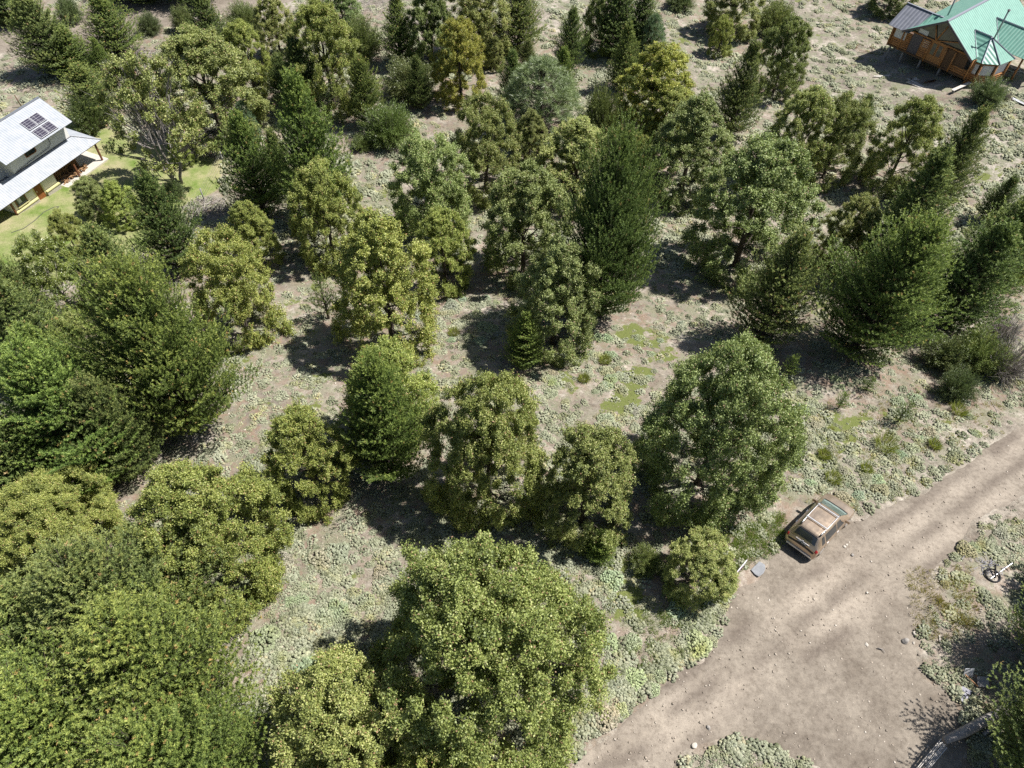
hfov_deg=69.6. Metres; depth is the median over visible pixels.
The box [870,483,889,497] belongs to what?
cushion shrub
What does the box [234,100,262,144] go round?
long needled pine
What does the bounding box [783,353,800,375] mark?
pine sapling
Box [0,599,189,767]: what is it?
pine tree
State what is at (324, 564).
cushion shrub
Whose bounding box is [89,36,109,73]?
pine tree
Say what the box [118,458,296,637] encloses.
broadleaf tree
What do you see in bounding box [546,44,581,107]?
pine tree
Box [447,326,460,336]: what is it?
grass tussock
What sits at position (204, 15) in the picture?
pine tree
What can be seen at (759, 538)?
verge grass
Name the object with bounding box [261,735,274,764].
cushion shrub
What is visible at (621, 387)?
cushion shrub
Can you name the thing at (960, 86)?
bench
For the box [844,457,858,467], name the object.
cushion shrub
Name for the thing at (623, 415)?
cushion shrub
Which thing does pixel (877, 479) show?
cushion shrub
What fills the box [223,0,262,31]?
shrub
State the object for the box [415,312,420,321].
cushion shrub
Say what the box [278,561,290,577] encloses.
cushion shrub
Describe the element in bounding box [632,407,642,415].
cushion shrub
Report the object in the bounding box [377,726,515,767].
broadleaf tree
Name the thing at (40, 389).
pine tree
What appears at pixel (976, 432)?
cushion shrub
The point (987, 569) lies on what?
burnt tyre
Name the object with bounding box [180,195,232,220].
branch pile
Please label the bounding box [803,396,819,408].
cushion shrub
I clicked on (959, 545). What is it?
cushion shrub
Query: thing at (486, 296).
cushion shrub
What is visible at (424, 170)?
broadleaf tree
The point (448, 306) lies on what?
cushion shrub
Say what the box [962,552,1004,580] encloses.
ash heap
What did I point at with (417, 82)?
pine tree
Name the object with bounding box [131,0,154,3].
pine tree
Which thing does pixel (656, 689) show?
cushion shrub
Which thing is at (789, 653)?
gravel
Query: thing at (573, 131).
broadleaf tree
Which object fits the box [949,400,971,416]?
grass tussock
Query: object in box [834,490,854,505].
cushion shrub
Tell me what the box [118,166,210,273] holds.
pine tree
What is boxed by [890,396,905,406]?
cushion shrub
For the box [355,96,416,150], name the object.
shrub
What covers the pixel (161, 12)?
path
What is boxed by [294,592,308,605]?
cushion shrub
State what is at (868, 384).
pine sapling
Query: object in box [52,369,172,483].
pine tree
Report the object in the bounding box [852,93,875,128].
pine tree
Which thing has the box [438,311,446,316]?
cushion shrub
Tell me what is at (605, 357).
grass tussock
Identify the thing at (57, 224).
broadleaf tree
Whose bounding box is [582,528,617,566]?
shrub
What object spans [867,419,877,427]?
cushion shrub
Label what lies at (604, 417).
cushion shrub
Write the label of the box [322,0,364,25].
broadleaf tree
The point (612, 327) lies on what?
cushion shrub
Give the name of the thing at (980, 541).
cushion shrub
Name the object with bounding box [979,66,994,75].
window
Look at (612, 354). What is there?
cushion shrub
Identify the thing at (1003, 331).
twiggy bush
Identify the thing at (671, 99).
broadleaf tree
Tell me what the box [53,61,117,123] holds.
pine tree
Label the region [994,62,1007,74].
window
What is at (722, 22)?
broadleaf tree
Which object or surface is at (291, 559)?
cushion shrub
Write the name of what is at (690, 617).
cushion shrub
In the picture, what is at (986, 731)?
short log
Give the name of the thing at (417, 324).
cushion shrub
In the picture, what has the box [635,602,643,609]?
cushion shrub
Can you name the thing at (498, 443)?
broadleaf tree
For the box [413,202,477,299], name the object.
broadleaf tree
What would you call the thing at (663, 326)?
cushion shrub
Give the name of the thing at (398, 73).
shrub
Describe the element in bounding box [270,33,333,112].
pine tree
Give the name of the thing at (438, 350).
cushion shrub
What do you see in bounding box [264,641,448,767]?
broadleaf tree
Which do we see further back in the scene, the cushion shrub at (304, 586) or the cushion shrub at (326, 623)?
the cushion shrub at (304, 586)
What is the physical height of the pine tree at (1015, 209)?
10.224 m
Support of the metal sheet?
on the ground at (792, 506)
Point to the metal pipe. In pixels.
(1002, 570)
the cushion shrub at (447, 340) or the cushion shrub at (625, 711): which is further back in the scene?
the cushion shrub at (447, 340)
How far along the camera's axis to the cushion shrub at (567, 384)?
48.49 m
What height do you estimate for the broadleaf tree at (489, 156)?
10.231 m
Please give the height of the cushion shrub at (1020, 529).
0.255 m
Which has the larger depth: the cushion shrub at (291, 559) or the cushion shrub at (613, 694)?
the cushion shrub at (291, 559)
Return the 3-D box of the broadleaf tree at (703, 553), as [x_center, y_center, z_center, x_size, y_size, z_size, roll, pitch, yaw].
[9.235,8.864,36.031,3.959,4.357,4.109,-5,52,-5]
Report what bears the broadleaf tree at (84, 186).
on the ground at (792, 506)
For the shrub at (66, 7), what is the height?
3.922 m
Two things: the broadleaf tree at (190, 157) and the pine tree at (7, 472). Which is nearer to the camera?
the pine tree at (7, 472)
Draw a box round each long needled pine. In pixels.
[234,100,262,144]
[492,54,586,154]
[636,12,666,63]
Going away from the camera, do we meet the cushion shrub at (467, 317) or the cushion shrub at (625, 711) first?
the cushion shrub at (625, 711)
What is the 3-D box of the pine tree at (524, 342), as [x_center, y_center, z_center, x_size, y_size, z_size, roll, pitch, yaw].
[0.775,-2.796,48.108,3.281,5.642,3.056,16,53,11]
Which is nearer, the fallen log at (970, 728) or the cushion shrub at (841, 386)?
the fallen log at (970, 728)
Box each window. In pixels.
[14,194,29,208]
[24,147,36,157]
[892,28,907,40]
[928,43,937,55]
[934,45,943,57]
[972,64,979,73]
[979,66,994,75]
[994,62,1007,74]
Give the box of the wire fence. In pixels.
[1,140,223,270]
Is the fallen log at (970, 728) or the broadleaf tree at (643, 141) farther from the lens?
the broadleaf tree at (643, 141)
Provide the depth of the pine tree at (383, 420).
37.46 m
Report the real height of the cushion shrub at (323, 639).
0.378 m
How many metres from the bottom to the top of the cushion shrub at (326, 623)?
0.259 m
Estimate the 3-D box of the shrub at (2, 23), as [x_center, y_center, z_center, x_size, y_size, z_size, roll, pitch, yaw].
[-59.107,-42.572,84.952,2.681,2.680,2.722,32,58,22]
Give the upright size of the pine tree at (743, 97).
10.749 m
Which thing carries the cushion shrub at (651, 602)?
on the ground at (792, 506)
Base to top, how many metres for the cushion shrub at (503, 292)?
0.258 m
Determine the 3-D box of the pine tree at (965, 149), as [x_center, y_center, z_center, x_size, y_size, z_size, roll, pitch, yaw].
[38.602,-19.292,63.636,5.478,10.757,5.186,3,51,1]
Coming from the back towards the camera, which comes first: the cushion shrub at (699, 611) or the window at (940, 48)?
the window at (940, 48)
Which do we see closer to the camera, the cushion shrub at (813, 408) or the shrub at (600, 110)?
the cushion shrub at (813, 408)
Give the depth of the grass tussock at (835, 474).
42.45 m
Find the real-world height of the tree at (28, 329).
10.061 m
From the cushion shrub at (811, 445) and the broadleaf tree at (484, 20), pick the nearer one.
the cushion shrub at (811, 445)
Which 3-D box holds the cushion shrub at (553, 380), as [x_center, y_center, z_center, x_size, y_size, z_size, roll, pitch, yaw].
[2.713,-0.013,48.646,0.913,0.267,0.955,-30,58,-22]
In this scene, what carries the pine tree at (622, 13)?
on the ground at (792, 506)
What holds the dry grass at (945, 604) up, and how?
on the ground at (792, 506)
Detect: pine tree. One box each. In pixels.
[0,0,37,20]
[0,0,81,74]
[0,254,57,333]
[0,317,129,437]
[0,330,149,497]
[0,408,66,507]
[0,517,243,713]
[0,567,56,680]
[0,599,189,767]
[25,557,269,767]
[40,239,262,437]
[42,668,289,767]
[44,23,101,76]
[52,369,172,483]
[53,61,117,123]
[74,0,143,58]
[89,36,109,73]
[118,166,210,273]
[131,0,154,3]
[170,0,193,3]
[174,0,232,51]
[209,106,289,215]
[261,50,286,102]
[261,125,295,193]
[266,64,352,220]
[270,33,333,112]
[333,344,435,482]
[338,52,384,124]
[377,0,417,62]
[402,52,434,109]
[493,47,530,112]
[500,309,548,369]
[517,39,536,64]
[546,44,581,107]
[549,4,590,65]
[556,106,677,318]
[584,0,647,55]
[603,18,642,90]
[617,0,665,52]
[707,32,769,132]
[724,222,833,344]
[807,203,970,367]
[850,139,975,269]
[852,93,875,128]
[916,214,1023,335]
[919,100,997,202]
[941,194,1023,300]
[976,173,1020,220]
[984,661,1023,767]
[1006,581,1023,651]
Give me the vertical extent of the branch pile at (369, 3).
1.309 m
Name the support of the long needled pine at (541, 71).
on the ground at (792, 506)
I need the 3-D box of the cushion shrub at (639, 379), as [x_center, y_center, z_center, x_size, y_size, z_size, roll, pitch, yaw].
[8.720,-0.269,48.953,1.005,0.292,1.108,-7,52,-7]
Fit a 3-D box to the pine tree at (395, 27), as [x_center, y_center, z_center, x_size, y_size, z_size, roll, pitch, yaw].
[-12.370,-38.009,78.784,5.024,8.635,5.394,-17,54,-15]
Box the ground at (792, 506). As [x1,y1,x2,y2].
[0,0,1023,767]
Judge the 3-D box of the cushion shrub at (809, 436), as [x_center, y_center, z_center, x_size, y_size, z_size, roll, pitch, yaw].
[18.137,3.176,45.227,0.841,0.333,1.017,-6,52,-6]
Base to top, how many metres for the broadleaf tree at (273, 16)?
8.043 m
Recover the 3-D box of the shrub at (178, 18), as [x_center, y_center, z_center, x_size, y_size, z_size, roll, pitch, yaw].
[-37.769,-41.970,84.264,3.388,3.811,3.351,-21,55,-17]
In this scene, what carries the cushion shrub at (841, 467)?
on the ground at (792, 506)
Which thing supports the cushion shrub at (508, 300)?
on the ground at (792, 506)
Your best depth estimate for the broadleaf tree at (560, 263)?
47.12 m
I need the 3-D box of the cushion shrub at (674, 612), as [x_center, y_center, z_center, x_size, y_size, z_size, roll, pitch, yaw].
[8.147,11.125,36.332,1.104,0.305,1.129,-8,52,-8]
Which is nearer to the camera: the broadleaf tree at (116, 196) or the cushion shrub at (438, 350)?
the cushion shrub at (438, 350)
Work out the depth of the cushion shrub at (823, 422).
46.09 m
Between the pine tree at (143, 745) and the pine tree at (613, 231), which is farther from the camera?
the pine tree at (613, 231)
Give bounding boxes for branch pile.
[92,46,158,67]
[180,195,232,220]
[335,0,387,14]
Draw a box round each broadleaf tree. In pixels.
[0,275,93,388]
[0,461,132,585]
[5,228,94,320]
[46,208,89,260]
[53,310,122,379]
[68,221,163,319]
[71,175,117,224]
[87,46,206,183]
[96,179,144,231]
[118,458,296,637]
[152,22,275,153]
[165,129,195,169]
[178,222,296,356]
[220,17,274,101]
[226,199,286,274]
[252,0,301,65]
[255,398,362,526]
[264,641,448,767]
[285,154,364,276]
[288,0,361,124]
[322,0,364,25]
[326,206,440,369]
[338,9,387,63]
[342,334,440,462]
[363,529,621,767]
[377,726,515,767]
[385,123,479,255]
[401,0,456,71]
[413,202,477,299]
[417,368,551,535]
[428,15,487,112]
[443,0,519,69]
[446,90,523,208]
[478,158,572,290]
[483,36,505,71]
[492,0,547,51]
[503,232,603,368]
[511,108,548,161]
[530,420,642,558]
[533,114,607,220]
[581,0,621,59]
[612,40,697,141]
[630,327,812,535]
[634,132,651,176]
[637,85,690,159]
[639,90,736,218]
[661,525,740,612]
[678,126,826,298]
[702,0,765,41]
[706,13,735,58]
[753,12,813,102]
[770,84,844,195]
[805,88,877,193]
[810,191,882,279]
[856,94,945,201]
[865,0,919,19]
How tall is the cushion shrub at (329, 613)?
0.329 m
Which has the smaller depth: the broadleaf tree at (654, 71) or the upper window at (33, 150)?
the upper window at (33, 150)
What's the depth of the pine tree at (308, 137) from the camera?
57.25 m
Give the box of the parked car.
[785,493,854,559]
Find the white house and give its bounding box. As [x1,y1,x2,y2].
[0,96,108,214]
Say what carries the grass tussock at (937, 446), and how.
on the ground at (792, 506)
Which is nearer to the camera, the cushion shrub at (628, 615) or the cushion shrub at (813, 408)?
the cushion shrub at (628, 615)
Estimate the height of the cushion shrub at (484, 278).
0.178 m
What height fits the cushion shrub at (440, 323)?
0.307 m
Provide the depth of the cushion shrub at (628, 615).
36.10 m
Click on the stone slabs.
(1019, 70)
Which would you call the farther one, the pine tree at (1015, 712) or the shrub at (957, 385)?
the shrub at (957, 385)
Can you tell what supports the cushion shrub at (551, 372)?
on the ground at (792, 506)
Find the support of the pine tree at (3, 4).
on the ground at (792, 506)
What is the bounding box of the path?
[0,0,293,52]
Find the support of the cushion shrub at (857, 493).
on the ground at (792, 506)
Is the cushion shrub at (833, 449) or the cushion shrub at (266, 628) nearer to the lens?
the cushion shrub at (266, 628)
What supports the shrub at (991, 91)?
on the ground at (792, 506)
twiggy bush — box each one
[981,325,1023,393]
[985,311,1023,344]
[1005,90,1012,100]
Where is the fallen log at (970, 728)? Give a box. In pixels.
[917,706,1007,767]
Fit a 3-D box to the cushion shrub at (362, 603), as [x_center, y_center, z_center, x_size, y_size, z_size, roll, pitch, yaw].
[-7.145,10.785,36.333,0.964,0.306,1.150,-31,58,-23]
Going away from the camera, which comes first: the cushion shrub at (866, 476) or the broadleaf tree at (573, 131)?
the cushion shrub at (866, 476)
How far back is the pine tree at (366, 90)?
70.70 m
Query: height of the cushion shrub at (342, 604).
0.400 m
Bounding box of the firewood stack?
[53,159,87,184]
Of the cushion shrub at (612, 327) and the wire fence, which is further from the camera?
the wire fence
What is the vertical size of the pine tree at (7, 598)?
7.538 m
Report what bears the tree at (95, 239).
on the ground at (792, 506)
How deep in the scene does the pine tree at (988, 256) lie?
50.05 m
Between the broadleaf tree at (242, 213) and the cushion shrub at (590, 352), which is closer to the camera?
the cushion shrub at (590, 352)
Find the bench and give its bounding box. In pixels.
[951,82,971,93]
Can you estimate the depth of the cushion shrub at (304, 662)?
33.92 m
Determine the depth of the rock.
35.49 m
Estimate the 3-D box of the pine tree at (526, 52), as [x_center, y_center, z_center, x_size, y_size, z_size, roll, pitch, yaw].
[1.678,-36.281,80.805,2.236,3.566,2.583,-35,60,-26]
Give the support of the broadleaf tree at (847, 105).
on the ground at (792, 506)
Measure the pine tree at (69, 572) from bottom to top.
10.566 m
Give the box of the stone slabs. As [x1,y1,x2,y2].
[1007,66,1023,72]
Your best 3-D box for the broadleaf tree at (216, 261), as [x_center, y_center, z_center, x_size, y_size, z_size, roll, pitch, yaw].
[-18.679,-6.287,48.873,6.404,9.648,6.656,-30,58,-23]
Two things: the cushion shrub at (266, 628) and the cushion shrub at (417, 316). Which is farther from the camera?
the cushion shrub at (417, 316)
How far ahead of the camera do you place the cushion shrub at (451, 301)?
55.55 m
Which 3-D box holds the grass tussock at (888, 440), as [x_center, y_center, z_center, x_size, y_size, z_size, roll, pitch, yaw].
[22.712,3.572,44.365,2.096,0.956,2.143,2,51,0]
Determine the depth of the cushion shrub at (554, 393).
47.88 m
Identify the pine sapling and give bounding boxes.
[306,267,338,318]
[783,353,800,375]
[835,390,850,408]
[862,376,879,392]
[893,400,916,424]
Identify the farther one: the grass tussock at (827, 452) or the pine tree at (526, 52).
the pine tree at (526, 52)
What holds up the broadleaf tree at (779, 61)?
on the ground at (792, 506)
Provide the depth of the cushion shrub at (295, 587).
36.71 m
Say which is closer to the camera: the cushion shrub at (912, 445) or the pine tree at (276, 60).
the cushion shrub at (912, 445)
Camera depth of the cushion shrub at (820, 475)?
42.62 m
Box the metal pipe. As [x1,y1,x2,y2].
[990,563,1012,578]
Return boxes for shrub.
[0,7,13,25]
[52,0,84,25]
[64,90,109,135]
[134,9,165,37]
[163,177,187,201]
[168,0,193,32]
[200,133,227,156]
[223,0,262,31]
[239,578,253,590]
[242,598,261,620]
[249,624,281,652]
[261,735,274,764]
[270,651,287,668]
[277,647,310,678]
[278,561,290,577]
[279,551,294,565]
[285,596,297,607]
[288,656,312,672]
[290,581,306,596]
[292,621,307,633]
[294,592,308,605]
[296,581,309,591]
[307,545,338,571]
[312,636,333,652]
[314,608,338,631]
[318,614,332,629]
[324,541,349,569]
[328,598,348,619]
[334,612,352,630]
[346,587,361,599]
[351,132,375,152]
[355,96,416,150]
[355,592,374,610]
[372,565,390,580]
[378,50,441,103]
[413,321,422,330]
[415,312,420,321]
[431,348,440,355]
[434,321,446,329]
[437,332,446,338]
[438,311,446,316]
[443,302,457,309]
[445,298,458,305]
[446,337,455,342]
[447,309,455,315]
[458,296,466,301]
[460,314,471,320]
[462,333,475,339]
[472,310,483,318]
[472,336,486,345]
[480,276,490,280]
[480,295,490,300]
[500,289,509,295]
[507,298,516,303]
[543,388,557,398]
[547,377,559,387]
[548,369,559,376]
[560,398,569,404]
[564,382,573,387]
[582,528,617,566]
[583,78,627,141]
[584,350,592,356]
[591,388,598,393]
[592,333,601,341]
[593,701,619,733]
[596,413,614,423]
[596,419,612,428]
[599,366,614,375]
[600,380,613,390]
[600,569,623,591]
[602,333,613,342]
[603,373,617,384]
[603,581,616,592]
[603,632,617,653]
[604,351,617,359]
[604,696,612,704]
[607,591,616,598]
[607,689,616,698]
[610,324,619,330]
[612,372,623,381]
[613,324,623,330]
[613,366,621,372]
[615,385,627,394]
[616,702,628,717]
[617,671,626,681]
[619,412,627,417]
[624,632,642,651]
[625,609,633,619]
[625,667,646,691]
[629,539,664,579]
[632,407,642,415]
[634,334,645,340]
[635,374,649,385]
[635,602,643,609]
[636,405,650,416]
[642,596,655,610]
[646,682,660,697]
[648,674,654,680]
[652,669,665,682]
[654,324,665,331]
[657,331,667,337]
[664,0,697,12]
[666,599,689,620]
[684,609,699,625]
[685,629,712,659]
[686,604,701,615]
[709,635,717,647]
[717,605,725,614]
[758,0,800,35]
[796,392,805,398]
[801,429,813,441]
[801,441,817,451]
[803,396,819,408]
[804,416,823,428]
[804,479,816,489]
[805,403,818,413]
[809,415,825,429]
[814,469,836,485]
[826,444,837,452]
[829,374,842,381]
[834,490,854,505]
[837,384,844,389]
[838,465,848,473]
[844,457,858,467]
[851,490,864,500]
[852,378,860,384]
[859,473,871,481]
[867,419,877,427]
[870,437,877,444]
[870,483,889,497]
[871,474,887,486]
[886,452,899,462]
[889,407,909,421]
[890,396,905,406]
[891,418,900,424]
[893,449,907,459]
[904,442,920,452]
[907,393,922,401]
[916,327,975,372]
[921,426,937,437]
[932,359,985,403]
[939,580,948,588]
[942,319,1021,384]
[955,539,977,558]
[962,72,1010,113]
[962,412,976,419]
[968,429,982,437]
[968,542,980,553]
[976,539,986,545]
[992,526,1009,540]
[1010,524,1023,538]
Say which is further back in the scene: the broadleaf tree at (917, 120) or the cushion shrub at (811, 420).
the broadleaf tree at (917, 120)
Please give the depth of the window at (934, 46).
80.88 m
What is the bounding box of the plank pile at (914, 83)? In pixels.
[907,80,923,87]
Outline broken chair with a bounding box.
[963,668,989,687]
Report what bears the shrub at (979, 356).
on the ground at (792, 506)
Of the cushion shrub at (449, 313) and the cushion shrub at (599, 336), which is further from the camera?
the cushion shrub at (449, 313)
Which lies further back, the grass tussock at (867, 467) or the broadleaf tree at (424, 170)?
the broadleaf tree at (424, 170)
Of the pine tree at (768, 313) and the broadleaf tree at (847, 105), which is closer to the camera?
the pine tree at (768, 313)
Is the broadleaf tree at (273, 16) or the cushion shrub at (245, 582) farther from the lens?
the broadleaf tree at (273, 16)
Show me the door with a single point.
(38, 189)
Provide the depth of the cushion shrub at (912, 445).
44.55 m
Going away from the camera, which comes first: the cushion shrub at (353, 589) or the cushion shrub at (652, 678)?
the cushion shrub at (652, 678)
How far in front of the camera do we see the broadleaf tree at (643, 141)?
66.88 m
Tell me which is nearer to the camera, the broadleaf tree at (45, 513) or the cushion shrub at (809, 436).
the broadleaf tree at (45, 513)
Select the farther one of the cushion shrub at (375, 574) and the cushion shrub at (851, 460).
the cushion shrub at (851, 460)
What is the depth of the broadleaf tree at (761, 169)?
53.78 m
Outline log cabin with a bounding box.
[884,0,1023,85]
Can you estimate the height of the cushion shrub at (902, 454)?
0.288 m
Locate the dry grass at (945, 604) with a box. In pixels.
[783,391,1005,642]
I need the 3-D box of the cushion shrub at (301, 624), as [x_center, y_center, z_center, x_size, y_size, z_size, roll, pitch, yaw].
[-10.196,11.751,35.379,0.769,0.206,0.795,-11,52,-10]
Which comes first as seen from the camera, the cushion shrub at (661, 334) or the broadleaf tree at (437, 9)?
the cushion shrub at (661, 334)
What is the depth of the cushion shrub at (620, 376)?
49.14 m
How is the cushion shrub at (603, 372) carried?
on the ground at (792, 506)
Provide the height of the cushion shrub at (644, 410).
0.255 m
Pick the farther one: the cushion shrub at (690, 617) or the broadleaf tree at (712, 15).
the broadleaf tree at (712, 15)
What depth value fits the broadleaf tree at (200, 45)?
66.98 m
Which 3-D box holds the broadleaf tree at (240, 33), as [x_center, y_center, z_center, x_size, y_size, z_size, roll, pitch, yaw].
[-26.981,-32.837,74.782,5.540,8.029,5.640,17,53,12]
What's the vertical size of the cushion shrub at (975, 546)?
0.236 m
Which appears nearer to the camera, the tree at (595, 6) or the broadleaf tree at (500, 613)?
the broadleaf tree at (500, 613)
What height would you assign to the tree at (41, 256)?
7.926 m
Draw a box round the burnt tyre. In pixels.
[984,568,1000,582]
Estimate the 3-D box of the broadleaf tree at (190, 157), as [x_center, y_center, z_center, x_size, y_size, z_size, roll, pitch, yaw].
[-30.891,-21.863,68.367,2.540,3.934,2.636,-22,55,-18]
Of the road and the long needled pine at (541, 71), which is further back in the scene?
the long needled pine at (541, 71)
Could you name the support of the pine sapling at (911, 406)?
on the ground at (792, 506)
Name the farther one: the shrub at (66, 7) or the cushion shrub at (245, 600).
the shrub at (66, 7)
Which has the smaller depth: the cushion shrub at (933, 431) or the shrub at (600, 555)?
the shrub at (600, 555)
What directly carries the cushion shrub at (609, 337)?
on the ground at (792, 506)
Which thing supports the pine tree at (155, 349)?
on the ground at (792, 506)
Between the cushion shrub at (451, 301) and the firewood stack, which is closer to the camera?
the cushion shrub at (451, 301)
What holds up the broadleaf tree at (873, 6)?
on the ground at (792, 506)
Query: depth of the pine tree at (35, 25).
75.28 m
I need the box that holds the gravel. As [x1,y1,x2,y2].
[69,45,1023,767]
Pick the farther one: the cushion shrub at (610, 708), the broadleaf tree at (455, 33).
the broadleaf tree at (455, 33)
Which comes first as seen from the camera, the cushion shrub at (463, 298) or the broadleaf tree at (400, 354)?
the broadleaf tree at (400, 354)
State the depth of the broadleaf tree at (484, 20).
78.29 m
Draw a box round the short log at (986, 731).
[982,721,997,735]
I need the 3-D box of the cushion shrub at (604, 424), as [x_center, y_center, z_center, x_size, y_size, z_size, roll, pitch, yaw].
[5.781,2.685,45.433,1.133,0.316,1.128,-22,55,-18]
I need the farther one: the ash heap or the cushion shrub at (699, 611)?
the ash heap
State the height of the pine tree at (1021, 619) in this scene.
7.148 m
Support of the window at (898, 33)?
in the log cabin
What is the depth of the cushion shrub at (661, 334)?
53.03 m
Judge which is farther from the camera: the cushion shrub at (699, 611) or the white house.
the white house
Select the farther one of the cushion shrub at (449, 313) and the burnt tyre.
the cushion shrub at (449, 313)
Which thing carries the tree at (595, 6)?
on the ground at (792, 506)
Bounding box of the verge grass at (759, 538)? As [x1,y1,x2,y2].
[623,509,787,671]
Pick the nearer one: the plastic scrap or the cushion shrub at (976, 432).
the plastic scrap
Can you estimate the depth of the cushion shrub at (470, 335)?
52.26 m
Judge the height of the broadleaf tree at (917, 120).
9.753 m
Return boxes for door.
[33,184,45,199]
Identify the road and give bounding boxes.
[571,425,1023,767]
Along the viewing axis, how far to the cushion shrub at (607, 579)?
37.33 m
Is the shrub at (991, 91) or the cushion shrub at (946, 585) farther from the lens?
the shrub at (991, 91)
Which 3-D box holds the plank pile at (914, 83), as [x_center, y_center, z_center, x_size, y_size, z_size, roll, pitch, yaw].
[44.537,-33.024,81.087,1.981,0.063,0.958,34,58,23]
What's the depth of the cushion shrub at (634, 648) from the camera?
35.08 m
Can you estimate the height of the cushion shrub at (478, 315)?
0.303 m
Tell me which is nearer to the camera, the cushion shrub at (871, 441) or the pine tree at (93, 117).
the cushion shrub at (871, 441)
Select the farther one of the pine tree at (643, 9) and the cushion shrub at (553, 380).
the pine tree at (643, 9)
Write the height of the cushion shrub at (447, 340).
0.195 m
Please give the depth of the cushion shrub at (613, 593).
36.90 m
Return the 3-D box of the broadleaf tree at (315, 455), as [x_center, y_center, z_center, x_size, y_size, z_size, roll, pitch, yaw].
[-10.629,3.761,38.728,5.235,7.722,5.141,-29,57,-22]
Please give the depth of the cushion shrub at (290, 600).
36.26 m
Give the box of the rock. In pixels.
[901,638,908,644]
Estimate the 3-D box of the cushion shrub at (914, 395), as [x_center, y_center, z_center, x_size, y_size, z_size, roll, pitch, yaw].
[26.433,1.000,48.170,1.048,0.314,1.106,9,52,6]
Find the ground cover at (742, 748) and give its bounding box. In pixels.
[0,0,1023,767]
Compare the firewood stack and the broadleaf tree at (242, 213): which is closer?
the broadleaf tree at (242, 213)
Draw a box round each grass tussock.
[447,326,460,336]
[577,371,590,382]
[598,353,612,364]
[818,446,833,460]
[824,467,844,485]
[860,461,875,474]
[874,429,903,453]
[928,436,944,450]
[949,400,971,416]
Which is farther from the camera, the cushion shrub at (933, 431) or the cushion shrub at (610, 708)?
the cushion shrub at (933, 431)
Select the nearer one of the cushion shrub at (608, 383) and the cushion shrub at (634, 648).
the cushion shrub at (634, 648)
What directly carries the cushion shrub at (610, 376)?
on the ground at (792, 506)
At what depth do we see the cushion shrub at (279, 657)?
34.26 m
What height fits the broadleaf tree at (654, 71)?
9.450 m
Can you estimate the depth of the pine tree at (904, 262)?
46.73 m
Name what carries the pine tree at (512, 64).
on the ground at (792, 506)
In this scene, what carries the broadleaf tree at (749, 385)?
on the ground at (792, 506)
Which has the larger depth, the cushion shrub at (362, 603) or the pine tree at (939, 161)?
the pine tree at (939, 161)
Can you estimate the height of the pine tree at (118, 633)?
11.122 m
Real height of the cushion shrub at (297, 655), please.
0.400 m
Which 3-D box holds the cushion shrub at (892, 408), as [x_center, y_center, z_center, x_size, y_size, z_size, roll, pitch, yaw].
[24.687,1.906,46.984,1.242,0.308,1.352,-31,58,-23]
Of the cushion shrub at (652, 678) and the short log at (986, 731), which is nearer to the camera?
the short log at (986, 731)
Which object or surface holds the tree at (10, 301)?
on the ground at (792, 506)
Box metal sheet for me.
[751,561,764,576]
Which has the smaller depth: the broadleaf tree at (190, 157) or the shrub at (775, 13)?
the broadleaf tree at (190, 157)
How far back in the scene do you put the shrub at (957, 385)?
47.57 m
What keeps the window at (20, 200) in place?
in the white house
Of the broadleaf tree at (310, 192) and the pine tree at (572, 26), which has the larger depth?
the pine tree at (572, 26)
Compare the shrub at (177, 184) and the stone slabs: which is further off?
the stone slabs
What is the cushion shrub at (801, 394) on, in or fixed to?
on the ground at (792, 506)
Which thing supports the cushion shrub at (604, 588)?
on the ground at (792, 506)
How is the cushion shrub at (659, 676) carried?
on the ground at (792, 506)
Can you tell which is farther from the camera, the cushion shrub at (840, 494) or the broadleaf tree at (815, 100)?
the broadleaf tree at (815, 100)
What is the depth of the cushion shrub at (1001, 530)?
39.90 m
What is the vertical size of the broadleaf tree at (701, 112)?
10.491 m
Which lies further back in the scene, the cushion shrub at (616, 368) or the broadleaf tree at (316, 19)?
the broadleaf tree at (316, 19)
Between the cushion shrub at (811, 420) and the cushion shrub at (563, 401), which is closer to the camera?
the cushion shrub at (811, 420)
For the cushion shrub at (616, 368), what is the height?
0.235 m
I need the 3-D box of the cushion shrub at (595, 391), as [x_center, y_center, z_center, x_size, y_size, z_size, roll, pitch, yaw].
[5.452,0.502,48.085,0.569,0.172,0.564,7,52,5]
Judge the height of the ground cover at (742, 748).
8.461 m
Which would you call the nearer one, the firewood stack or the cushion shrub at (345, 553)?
the cushion shrub at (345, 553)
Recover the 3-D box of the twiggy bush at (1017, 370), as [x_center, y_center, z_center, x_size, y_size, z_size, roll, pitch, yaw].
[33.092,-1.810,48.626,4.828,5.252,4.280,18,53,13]
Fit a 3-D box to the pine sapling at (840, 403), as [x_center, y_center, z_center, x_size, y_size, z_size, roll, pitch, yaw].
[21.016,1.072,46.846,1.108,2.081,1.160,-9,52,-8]
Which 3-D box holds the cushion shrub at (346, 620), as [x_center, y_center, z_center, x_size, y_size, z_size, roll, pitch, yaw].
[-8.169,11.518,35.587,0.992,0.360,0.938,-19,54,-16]
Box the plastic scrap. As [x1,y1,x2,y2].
[962,686,971,694]
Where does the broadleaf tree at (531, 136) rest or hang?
on the ground at (792, 506)
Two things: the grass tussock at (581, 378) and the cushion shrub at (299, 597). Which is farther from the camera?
the grass tussock at (581, 378)
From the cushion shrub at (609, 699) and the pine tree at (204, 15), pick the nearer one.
the cushion shrub at (609, 699)

